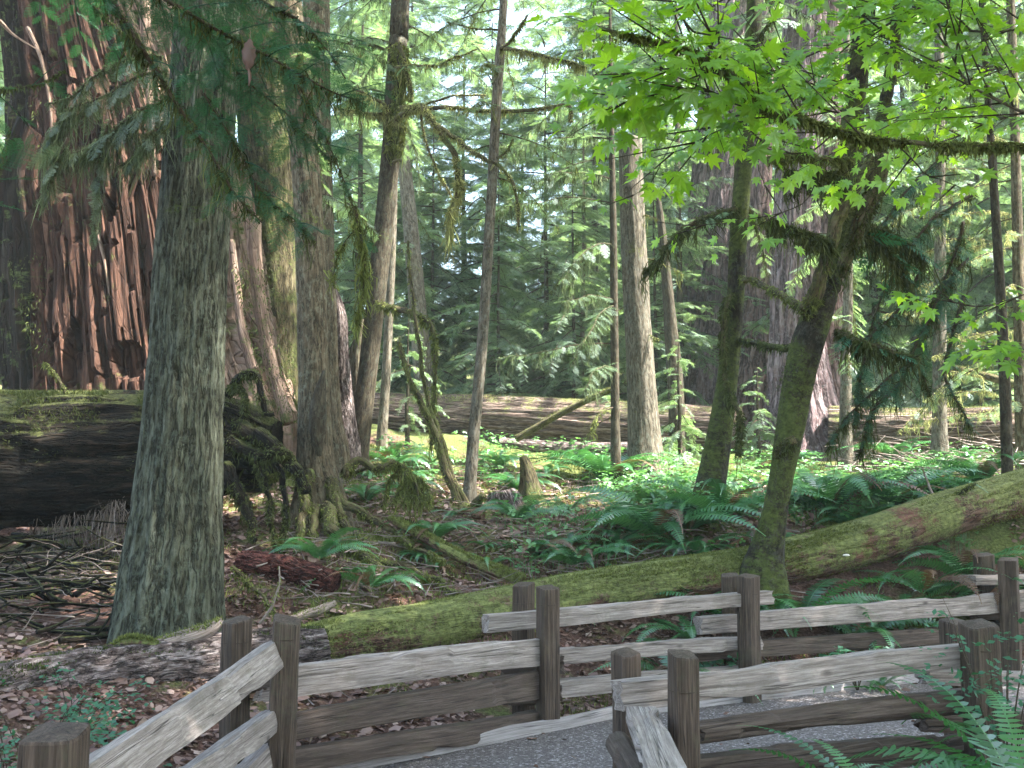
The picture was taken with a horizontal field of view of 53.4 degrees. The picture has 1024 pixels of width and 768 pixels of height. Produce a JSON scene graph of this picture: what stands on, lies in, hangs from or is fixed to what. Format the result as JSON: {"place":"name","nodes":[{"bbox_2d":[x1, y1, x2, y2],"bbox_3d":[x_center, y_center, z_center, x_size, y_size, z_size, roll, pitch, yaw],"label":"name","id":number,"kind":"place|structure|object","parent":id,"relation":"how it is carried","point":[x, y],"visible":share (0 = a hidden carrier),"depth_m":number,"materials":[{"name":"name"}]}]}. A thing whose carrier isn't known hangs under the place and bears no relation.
{"place":"outdoors","nodes":[
{"label":"outdoors","id":0,"kind":"place"},
{"bbox_2d":[0,321,1023,767],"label":"forest floor","id":1,"kind":"structure","parent":0,"point":[998,537],"depth_m":9.49,"materials":[{"name":"soil"}]},
{"bbox_2d":[0,519,126,647],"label":"dead twigs","id":2,"kind":"object","parent":1,"relation":"on","point":[66,586],"visible":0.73,"depth_m":8.47,"materials":[{"name":"wood"}]},
{"bbox_2d":[0,695,126,767],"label":"huckleberry shrub","id":3,"kind":"object","parent":1,"relation":"on","point":[100,740],"visible":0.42,"depth_m":4.10,"materials":[{"name":"green plant"}]},
{"bbox_2d":[0,677,144,765],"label":"huckleberry shrub","id":4,"kind":"object","parent":1,"relation":"on","point":[72,715],"visible":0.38,"depth_m":4.84,"materials":[{"name":"green plant"}]},
{"bbox_2d":[20,661,158,736],"bbox_3d":[-2.213,1.730,5.271,0.678,0.532,0.776,0,-7,0],"label":"huckleberry shrub","id":5,"kind":"object","parent":1,"relation":"on","point":[105,706],"visible":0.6,"depth_m":5.27,"materials":[{"name":"green plant"}]},
{"bbox_2d":[25,0,239,644],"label":"hemlock tree","id":6,"kind":"object","parent":1,"relation":"on","point":[170,575],"visible":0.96,"depth_m":7.87,"materials":[{"name":"grey plant"}]},
{"bbox_2d":[0,0,297,492],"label":"giant dead tree","id":7,"kind":"object","parent":1,"relation":"on","point":[74,310],"visible":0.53,"depth_m":12.79,"materials":[{"name":"wood"}]},
{"bbox_2d":[0,367,312,554],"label":"fallen log","id":8,"kind":"object","parent":1,"relation":"on","point":[72,451],"visible":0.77,"depth_m":9.81,"materials":[{"name":"wood"}]},
{"bbox_2d":[21,496,129,561],"bbox_3d":[-4.256,1.508,9.958,1.252,1.265,0.603,-1,-7,10],"label":"root curtain","id":9,"kind":"object","parent":8,"relation":"hanging from","point":[111,528],"visible":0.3,"depth_m":9.92,"materials":[{"name":"brown wood"}]},
{"bbox_2d":[0,625,334,691],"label":"fallen log","id":10,"kind":"object","parent":1,"relation":"on","point":[162,660],"visible":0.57,"depth_m":6.76,"materials":[{"name":"grey wood"}]},
{"bbox_2d":[156,615,223,641],"bbox_3d":[-2.290,1.744,7.081,0.577,0.253,0.168,3,-7,-24],"label":"wood slab","id":11,"kind":"object","parent":10,"relation":"on","point":[207,629],"depth_m":7.09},
{"bbox_2d":[0,0,398,351],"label":"hemlock tree","id":12,"kind":"object","parent":1,"relation":"on","point":[207,29],"visible":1,"depth_m":5.50,"materials":[{"name":"green plant"}]},
{"bbox_2d":[236,0,297,403],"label":"cedar tree","id":13,"kind":"object","parent":1,"relation":"on","point":[282,263],"visible":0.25,"depth_m":15.07,"materials":[{"name":"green plant"}]},
{"bbox_2d":[233,550,340,592],"bbox_3d":[-1.941,1.626,8.823,0.973,0.356,0.244,-2,-7,18],"label":"rotten log","id":14,"kind":"object","parent":1,"relation":"on","point":[246,561],"visible":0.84,"depth_m":8.74,"materials":[{"name":"red wood"}]},
{"bbox_2d":[262,526,381,562],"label":"sword fern","id":15,"kind":"object","parent":1,"relation":"on","point":[322,551],"visible":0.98,"depth_m":9.04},
{"bbox_2d":[302,0,351,483],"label":"hemlock tree","id":16,"kind":"object","parent":1,"relation":"on","point":[341,450],"visible":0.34,"depth_m":13.67,"materials":[{"name":"beige plant"}]},
{"bbox_2d":[336,289,361,478],"bbox_3d":[-2.245,0.091,13.900,0.507,2.816,0.479,3,-7,-22],"label":"broken stump","id":17,"kind":"object","parent":1,"relation":"on","point":[348,412],"visible":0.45,"depth_m":13.79,"materials":[{"name":"wood"}]},
{"bbox_2d":[298,564,427,593],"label":"sword fern","id":18,"kind":"object","parent":1,"relation":"on","point":[364,579],"visible":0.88,"depth_m":8.80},
{"bbox_2d":[266,0,460,595],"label":"hemlock tree","id":19,"kind":"object","parent":1,"relation":"on","point":[328,508],"visible":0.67,"depth_m":10.74,"materials":[{"name":"beige plant"}]},
{"bbox_2d":[330,0,427,374],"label":"hemlock tree","id":20,"kind":"object","parent":1,"relation":"on","point":[334,32],"visible":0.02,"depth_m":39.70,"materials":[{"name":"green plant"}]},
{"bbox_2d":[376,187,397,447],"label":"young tree","id":21,"kind":"object","parent":1,"relation":"on","point":[382,425],"visible":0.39,"depth_m":16.60,"materials":[{"name":"grey plant"}]},
{"bbox_2d":[330,0,474,390],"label":"hemlock tree","id":22,"kind":"object","parent":1,"relation":"on","point":[340,232],"visible":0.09,"depth_m":30.20,"materials":[{"name":"green plant"}]},
{"bbox_2d":[337,8,478,393],"bbox_3d":[-2.445,-6.855,22.018,2.794,16.186,3.922,3,-7,-23],"label":"hemlock tree","id":23,"kind":"object","parent":1,"relation":"on","point":[411,219],"visible":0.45,"depth_m":21.38,"materials":[{"name":"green plant"}]},
{"bbox_2d":[382,462,434,523],"bbox_3d":[-1.094,1.205,10.825,0.578,0.759,0.338,0,-7,0],"label":"tree stump","id":24,"kind":"object","parent":1,"relation":"on","point":[407,486],"visible":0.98,"depth_m":10.78,"materials":[{"name":"green plant"}]},
{"bbox_2d":[330,0,495,392],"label":"hemlock tree","id":25,"kind":"object","parent":1,"relation":"on","point":[346,275],"visible":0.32,"depth_m":24.70,"materials":[{"name":"green plant"}]},
{"bbox_2d":[376,321,449,447],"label":"young hemlock","id":26,"kind":"object","parent":1,"relation":"on","point":[406,426],"visible":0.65,"depth_m":17.05,"materials":[{"name":"green plant"}]},
{"bbox_2d":[268,0,573,473],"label":"hemlock tree","id":27,"kind":"object","parent":1,"relation":"on","point":[393,115],"visible":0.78,"depth_m":14.11,"materials":[{"name":"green plant"}]},
{"bbox_2d":[376,518,485,539],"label":"sword fern","id":28,"kind":"object","parent":1,"relation":"on","point":[441,529],"visible":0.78,"depth_m":10.21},
{"bbox_2d":[330,0,533,393],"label":"hemlock tree","id":29,"kind":"object","parent":1,"relation":"on","point":[418,4],"visible":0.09,"depth_m":27.60,"materials":[{"name":"green plant"}]},
{"bbox_2d":[348,58,526,393],"bbox_3d":[-1.843,-3.260,23.571,3.987,8.957,3.044,-5,-8,38],"label":"hemlock tree","id":30,"kind":"object","parent":1,"relation":"on","point":[430,275],"visible":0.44,"depth_m":23.52,"materials":[{"name":"green plant"}]},
{"bbox_2d":[395,241,487,508],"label":"maple sapling","id":31,"kind":"object","parent":1,"relation":"on","point":[445,466],"visible":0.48,"depth_m":12.43,"materials":[{"name":"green plant"}]},
{"bbox_2d":[387,515,526,582],"bbox_3d":[-0.575,1.599,9.845,1.522,0.666,0.208,-3,-7,23],"label":"mossy log","id":32,"kind":"object","parent":1,"relation":"on","point":[456,553],"visible":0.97,"depth_m":9.74,"materials":[{"name":"plant"}]},
{"bbox_2d":[339,0,589,396],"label":"hemlock tree","id":33,"kind":"object","parent":1,"relation":"on","point":[470,170],"visible":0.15,"depth_m":26.73,"materials":[{"name":"green plant"}]},
{"bbox_2d":[1,442,962,716],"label":"ground moss","id":34,"kind":"object","parent":1,"relation":"on","point":[469,578],"visible":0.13,"depth_m":10.17,"materials":[{"name":"plant"}]},
{"bbox_2d":[377,0,605,395],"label":"hemlock tree","id":35,"kind":"object","parent":1,"relation":"on","point":[484,57],"visible":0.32,"depth_m":24.53,"materials":[{"name":"green plant"}]},
{"bbox_2d":[432,113,562,439],"bbox_3d":[-0.447,-2.160,20.879,3.745,7.130,2.546,0,-7,0],"label":"hemlock tree","id":36,"kind":"object","parent":1,"relation":"on","point":[507,348],"visible":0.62,"depth_m":20.85,"materials":[{"name":"green plant"}]},
{"bbox_2d":[409,0,589,501],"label":"young tree","id":37,"kind":"object","parent":1,"relation":"on","point":[472,450],"visible":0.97,"depth_m":13.29,"materials":[{"name":"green plant"}]},
{"bbox_2d":[0,468,1023,767],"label":"leaf litter","id":38,"kind":"object","parent":1,"relation":"on","point":[36,714],"visible":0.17,"depth_m":8.82,"materials":[{"name":"plant"}]},
{"bbox_2d":[462,494,575,522],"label":"sword fern","id":39,"kind":"object","parent":1,"relation":"on","point":[502,508],"visible":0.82,"depth_m":11.29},
{"bbox_2d":[17,552,1023,767],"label":"split rail fence","id":40,"kind":"object","parent":1,"relation":"on","point":[277,676],"visible":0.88,"depth_m":6.48,"materials":[{"name":"grey wood"}]},
{"bbox_2d":[465,30,575,394],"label":"hemlock tree","id":41,"kind":"object","parent":1,"relation":"on","point":[528,185],"visible":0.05,"depth_m":31.84,"materials":[{"name":"green plant"}]},
{"bbox_2d":[245,465,805,608],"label":"dead twigs","id":42,"kind":"object","parent":1,"relation":"on","point":[396,568],"visible":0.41,"depth_m":10.15,"materials":[{"name":"brown wood"}]},
{"bbox_2d":[445,0,621,398],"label":"hemlock tree","id":43,"kind":"object","parent":1,"relation":"on","point":[529,95],"visible":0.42,"depth_m":23.63,"materials":[{"name":"green plant"}]},
{"bbox_2d":[518,455,548,507],"bbox_3d":[0.258,1.393,13.140,0.580,0.950,0.646,0,-7,0],"label":"mossy stump","id":44,"kind":"object","parent":1,"relation":"on","point":[529,482],"visible":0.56,"depth_m":13.06,"materials":[{"name":"wood"}]},
{"bbox_2d":[372,391,742,451],"bbox_3d":[0.564,0.727,19.758,7.662,1.407,1.084,-2,-7,13],"label":"fallen log","id":45,"kind":"object","parent":1,"relation":"on","point":[508,416],"visible":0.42,"depth_m":19.42,"materials":[{"name":"brown wood"}]},
{"bbox_2d":[490,96,625,406],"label":"hemlock tree","id":46,"kind":"object","parent":1,"relation":"on","point":[573,390],"visible":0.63,"depth_m":20.86,"materials":[{"name":"green plant"}]},
{"bbox_2d":[467,4,653,486],"bbox_3d":[0.551,-2.225,15.107,1.924,7.953,3.085,5,-8,-40],"label":"young tree","id":47,"kind":"object","parent":1,"relation":"on","point":[590,386],"visible":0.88,"depth_m":14.75,"materials":[{"name":"green plant"}]},
{"bbox_2d":[514,385,610,441],"bbox_3d":[0.903,0.489,16.965,1.821,0.970,0.215,-2,-7,19],"label":"leaning pole","id":48,"kind":"object","parent":1,"relation":"on","point":[551,418],"visible":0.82,"depth_m":16.96,"materials":[{"name":"green wood"}]},
{"bbox_2d":[499,438,626,455],"bbox_3d":[1.076,1.098,17.944,2.651,0.340,0.289,-1,-7,9],"label":"fallen log","id":49,"kind":"object","parent":1,"relation":"on","point":[542,445],"visible":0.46,"depth_m":17.91,"materials":[{"name":"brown wood"}]},
{"bbox_2d":[531,0,636,364],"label":"hemlock tree","id":50,"kind":"object","parent":1,"relation":"on","point":[564,4],"visible":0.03,"depth_m":42.44,"materials":[{"name":"green plant"}]},
{"bbox_2d":[519,123,649,398],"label":"young tree","id":51,"kind":"object","parent":1,"relation":"on","point":[582,244],"visible":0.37,"depth_m":22.63,"materials":[{"name":"green plant"}]},
{"bbox_2d":[524,540,644,577],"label":"sword fern","id":52,"kind":"object","parent":1,"relation":"on","point":[569,557],"visible":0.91,"depth_m":9.98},
{"bbox_2d":[516,0,674,398],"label":"hemlock tree","id":53,"kind":"object","parent":1,"relation":"on","point":[587,10],"visible":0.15,"depth_m":25.86,"materials":[{"name":"green plant"}]},
{"bbox_2d":[511,0,695,395],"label":"hemlock tree","id":54,"kind":"object","parent":1,"relation":"on","point":[605,12],"visible":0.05,"depth_m":29.10,"materials":[{"name":"green plant"}]},
{"bbox_2d":[531,449,678,482],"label":"sword fern","id":55,"kind":"object","parent":1,"relation":"on","point":[625,461],"visible":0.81,"depth_m":14.47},
{"bbox_2d":[525,0,708,388],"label":"hemlock tree","id":56,"kind":"object","parent":1,"relation":"on","point":[695,22],"visible":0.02,"depth_m":31.34,"materials":[{"name":"green plant"}]},
{"bbox_2d":[562,529,683,563],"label":"sword fern","id":57,"kind":"object","parent":1,"relation":"on","point":[631,542],"visible":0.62,"depth_m":10.45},
{"bbox_2d":[607,135,683,479],"bbox_3d":[1.931,-1.067,15.151,0.913,5.387,1.026,-5,-8,40],"label":"snag","id":58,"kind":"object","parent":1,"relation":"on","point":[643,429],"visible":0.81,"depth_m":15.04,"materials":[{"name":"grey plant"}]},
{"bbox_2d":[554,485,764,553],"bbox_3d":[1.477,1.418,10.498,2.571,0.656,2.283,-1,0,29],"label":"sword fern","id":59,"kind":"object","parent":1,"relation":"on","point":[657,524],"visible":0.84,"depth_m":10.44,"materials":[{"name":"plant"}]},
{"bbox_2d":[301,468,1023,659],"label":"fallen log","id":60,"kind":"object","parent":1,"relation":"on","point":[886,534],"visible":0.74,"depth_m":9.55,"materials":[{"name":"plant"}]},
{"bbox_2d":[565,1,769,398],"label":"hemlock tree","id":61,"kind":"object","parent":1,"relation":"on","point":[715,250],"visible":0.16,"depth_m":25.21,"materials":[{"name":"green plant"}]},
{"bbox_2d":[588,118,749,405],"bbox_3d":[3.117,-2.239,21.878,3.450,7.524,2.887,3,-7,-24],"label":"hemlock tree","id":62,"kind":"object","parent":1,"relation":"on","point":[654,308],"visible":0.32,"depth_m":21.85,"materials":[{"name":"green plant"}]},
{"bbox_2d":[655,198,685,461],"bbox_3d":[2.707,-0.817,17.225,0.444,4.820,0.319,-3,-7,26],"label":"snag","id":63,"kind":"object","parent":1,"relation":"on","point":[670,327],"visible":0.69,"depth_m":17.13,"materials":[{"name":"grey plant"}]},
{"bbox_2d":[601,2,752,403],"bbox_3d":[3.558,-4.243,22.422,4.332,11.286,2.772,4,-7,-30],"label":"young tree","id":64,"kind":"object","parent":1,"relation":"on","point":[677,209],"visible":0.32,"depth_m":22.41,"materials":[{"name":"green plant"}]},
{"bbox_2d":[331,660,1023,767],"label":"path edging","id":65,"kind":"object","parent":1,"relation":"on","point":[512,732],"visible":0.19,"depth_m":7.08,"materials":[{"name":"grey wood"}]},
{"bbox_2d":[655,336,705,466],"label":"young hemlock","id":66,"kind":"object","parent":1,"relation":"on","point":[678,438],"visible":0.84,"depth_m":16.12,"materials":[{"name":"green plant"}]},
{"bbox_2d":[628,532,752,562],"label":"sword fern","id":67,"kind":"object","parent":1,"relation":"on","point":[694,546],"visible":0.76,"depth_m":10.15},
{"bbox_2d":[622,615,765,641],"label":"sword fern","id":68,"kind":"object","parent":1,"relation":"on","point":[690,632],"visible":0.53,"depth_m":9.00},
{"bbox_2d":[368,427,1023,578],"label":"ground cover","id":69,"kind":"object","parent":1,"relation":"on","point":[675,466],"visible":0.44,"depth_m":13.40,"materials":[{"name":"plant"}]},
{"bbox_2d":[662,0,782,405],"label":"fir tree","id":70,"kind":"object","parent":1,"relation":"on","point":[699,381],"visible":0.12,"depth_m":25.02,"materials":[{"name":"brown plant"}]},
{"bbox_2d":[619,478,838,525],"bbox_3d":[2.302,1.298,10.848,2.091,0.585,1.745,3,-7,-23],"label":"sword fern","id":71,"kind":"object","parent":1,"relation":"on","point":[698,501],"visible":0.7,"depth_m":10.66,"materials":[{"name":"plant"}]},
{"bbox_2d":[638,0,834,497],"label":"young tree","id":72,"kind":"object","parent":1,"relation":"on","point":[714,461],"visible":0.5,"depth_m":11.97,"materials":[{"name":"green plant"}]},
{"bbox_2d":[732,368,776,463],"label":"young hemlock","id":73,"kind":"object","parent":1,"relation":"on","point":[758,426],"visible":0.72,"depth_m":17.49,"materials":[{"name":"green plant"}]},
{"bbox_2d":[736,0,774,429],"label":"fir tree","id":74,"kind":"object","parent":1,"relation":"on","point":[752,363],"visible":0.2,"depth_m":24.03,"materials":[{"name":"brown plant"}]},
{"bbox_2d":[525,0,1023,378],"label":"vine maple","id":75,"kind":"object","parent":1,"relation":"on","point":[759,105],"visible":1,"depth_m":3.87,"materials":[{"name":"green plant"}]},
{"bbox_2d":[732,0,878,38],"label":"hemlock tree","id":76,"kind":"object","parent":1,"relation":"on","point":[840,6],"visible":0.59,"depth_m":9.37,"materials":[{"name":"green plant"}]},
{"bbox_2d":[701,577,923,636],"bbox_3d":[2.704,2.099,9.535,2.314,0.590,2.055,-8,-8,31],"label":"sword fern","id":77,"kind":"object","parent":1,"relation":"on","point":[846,599],"visible":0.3,"depth_m":9.46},
{"bbox_2d":[605,617,1023,767],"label":"split rail fence","id":78,"kind":"object","parent":1,"relation":"on","point":[641,736],"visible":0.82,"depth_m":4.47,"materials":[{"name":"grey wood"}]},
{"bbox_2d":[729,0,934,460],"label":"fir tree","id":79,"kind":"object","parent":1,"relation":"on","point":[781,331],"visible":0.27,"depth_m":19.49,"materials":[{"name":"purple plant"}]},
{"bbox_2d":[821,0,853,406],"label":"fir tree","id":80,"kind":"object","parent":1,"relation":"on","point":[832,24],"visible":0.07,"depth_m":20.62,"materials":[{"name":"brown plant"}]},
{"bbox_2d":[729,725,957,767],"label":"sword fern","id":81,"kind":"object","parent":1,"relation":"on","point":[818,756],"visible":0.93,"depth_m":3.97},
{"bbox_2d":[733,468,960,510],"bbox_3d":[3.720,1.201,11.617,2.735,0.518,2.354,-2,-2,-19],"label":"sword fern","id":82,"kind":"object","parent":1,"relation":"on","point":[860,485],"visible":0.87,"depth_m":11.40,"materials":[{"name":"plant"}]},
{"bbox_2d":[722,2,984,609],"bbox_3d":[3.657,-5.453,10.438,3.370,15.428,3.635,0,-7,0],"label":"maple tree","id":83,"kind":"object","parent":1,"relation":"on","point":[837,249],"visible":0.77,"depth_m":9.66,"materials":[{"name":"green plant"}]},
{"bbox_2d":[772,594,938,649],"bbox_3d":[3.258,2.275,9.472,1.695,0.454,1.655,1,-1,42],"label":"sword fern","id":84,"kind":"object","parent":1,"relation":"on","point":[862,628],"visible":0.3,"depth_m":9.30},
{"bbox_2d":[780,5,931,464],"bbox_3d":[6.217,-4.282,18.490,2.367,12.099,2.314,0,-7,0],"label":"young tree","id":85,"kind":"object","parent":1,"relation":"on","point":[848,319],"visible":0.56,"depth_m":17.70,"materials":[{"name":"green plant"}]},
{"bbox_2d":[739,0,993,407],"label":"hemlock tree","id":86,"kind":"object","parent":1,"relation":"on","point":[867,296],"visible":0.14,"depth_m":21.66,"materials":[{"name":"green plant"}]},
{"bbox_2d":[808,465,987,505],"bbox_3d":[4.401,1.245,11.992,2.185,0.481,2.540,0,-5,-42],"label":"sword fern","id":87,"kind":"object","parent":1,"relation":"on","point":[891,492],"visible":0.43,"depth_m":11.84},
{"bbox_2d":[813,1,1013,482],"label":"hemlock tree","id":88,"kind":"object","parent":1,"relation":"on","point":[893,391],"visible":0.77,"depth_m":10.91,"materials":[{"name":"green plant"}]},
{"bbox_2d":[827,404,1014,452],"bbox_3d":[7.442,0.770,18.140,3.496,0.889,0.914,-2,-7,16],"label":"fallen log","id":89,"kind":"object","parent":1,"relation":"on","point":[893,428],"visible":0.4,"depth_m":17.88,"materials":[{"name":"brown wood"}]},
{"bbox_2d":[821,425,1023,476],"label":"dead twigs","id":90,"kind":"object","parent":1,"relation":"on","point":[922,453],"visible":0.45,"depth_m":16.15,"materials":[{"name":"brown wood"}]},
{"bbox_2d":[832,712,1023,767],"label":"sword fern","id":91,"kind":"object","parent":1,"relation":"on","point":[950,759],"visible":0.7,"depth_m":4.19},
{"bbox_2d":[853,567,1011,603],"bbox_3d":[4.071,1.974,9.954,1.565,0.419,1.528,6,-10,-15],"label":"sword fern","id":92,"kind":"object","parent":1,"relation":"on","point":[921,580],"visible":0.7,"depth_m":9.87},
{"bbox_2d":[844,662,1023,767],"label":"sword fern","id":93,"kind":"object","parent":1,"relation":"on","point":[1005,758],"visible":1,"depth_m":3.81,"materials":[{"name":"plant"}]},
{"bbox_2d":[849,6,1023,407],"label":"hemlock tree","id":94,"kind":"object","parent":1,"relation":"on","point":[912,91],"visible":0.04,"depth_m":28.75,"materials":[{"name":"green plant"}]},
{"bbox_2d":[869,0,1013,407],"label":"hemlock tree","id":95,"kind":"object","parent":1,"relation":"on","point":[959,389],"visible":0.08,"depth_m":23.41,"materials":[{"name":"green plant"}]},
{"bbox_2d":[873,3,1023,458],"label":"young tree","id":96,"kind":"object","parent":1,"relation":"on","point":[939,431],"visible":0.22,"depth_m":16.55,"materials":[{"name":"green plant"}]},
{"bbox_2d":[886,0,1023,405],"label":"hemlock tree","id":97,"kind":"object","parent":1,"relation":"on","point":[976,179],"visible":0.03,"depth_m":27.63,"materials":[{"name":"green plant"}]},
{"bbox_2d":[887,0,1023,468],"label":"young tree","id":98,"kind":"object","parent":1,"relation":"on","point":[1016,238],"visible":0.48,"depth_m":14.83,"materials":[{"name":"green plant"}]},
{"bbox_2d":[890,545,1023,576],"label":"sword fern","id":99,"kind":"object","parent":1,"relation":"on","point":[953,563],"visible":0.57,"depth_m":10.39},
{"bbox_2d":[892,0,1023,407],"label":"hemlock tree","id":100,"kind":"object","parent":1,"relation":"on","point":[1004,192],"visible":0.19,"depth_m":21.54,"materials":[{"name":"green plant"}]},
{"bbox_2d":[908,450,1023,480],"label":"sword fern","id":101,"kind":"object","parent":1,"relation":"on","point":[993,464],"visible":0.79,"depth_m":12.68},
{"bbox_2d":[909,0,1023,404],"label":"hemlock tree","id":102,"kind":"object","parent":1,"relation":"on","point":[1009,273],"visible":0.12,"depth_m":20.93,"materials":[{"name":"green plant"}]},
{"bbox_2d":[919,597,1023,765],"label":"huckleberry shrub","id":103,"kind":"object","parent":1,"relation":"on","point":[978,708],"visible":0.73,"depth_m":4.45,"materials":[{"name":"green plant"}]},
{"bbox_2d":[947,297,1013,406],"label":"young hemlock","id":104,"kind":"object","parent":1,"relation":"on","point":[965,400],"visible":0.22,"depth_m":20.03,"materials":[{"name":"green plant"}]},
{"bbox_2d":[1,0,1023,316],"label":"sky","id":105,"kind":"structure","parent":0,"point":[515,18],"materials":[{"name":"white"}]},
{"bbox_2d":[373,670,1023,767],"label":"gravel path","id":106,"kind":"structure","parent":0,"point":[584,746],"depth_m":6.80,"materials":[{"name":"gravel"}]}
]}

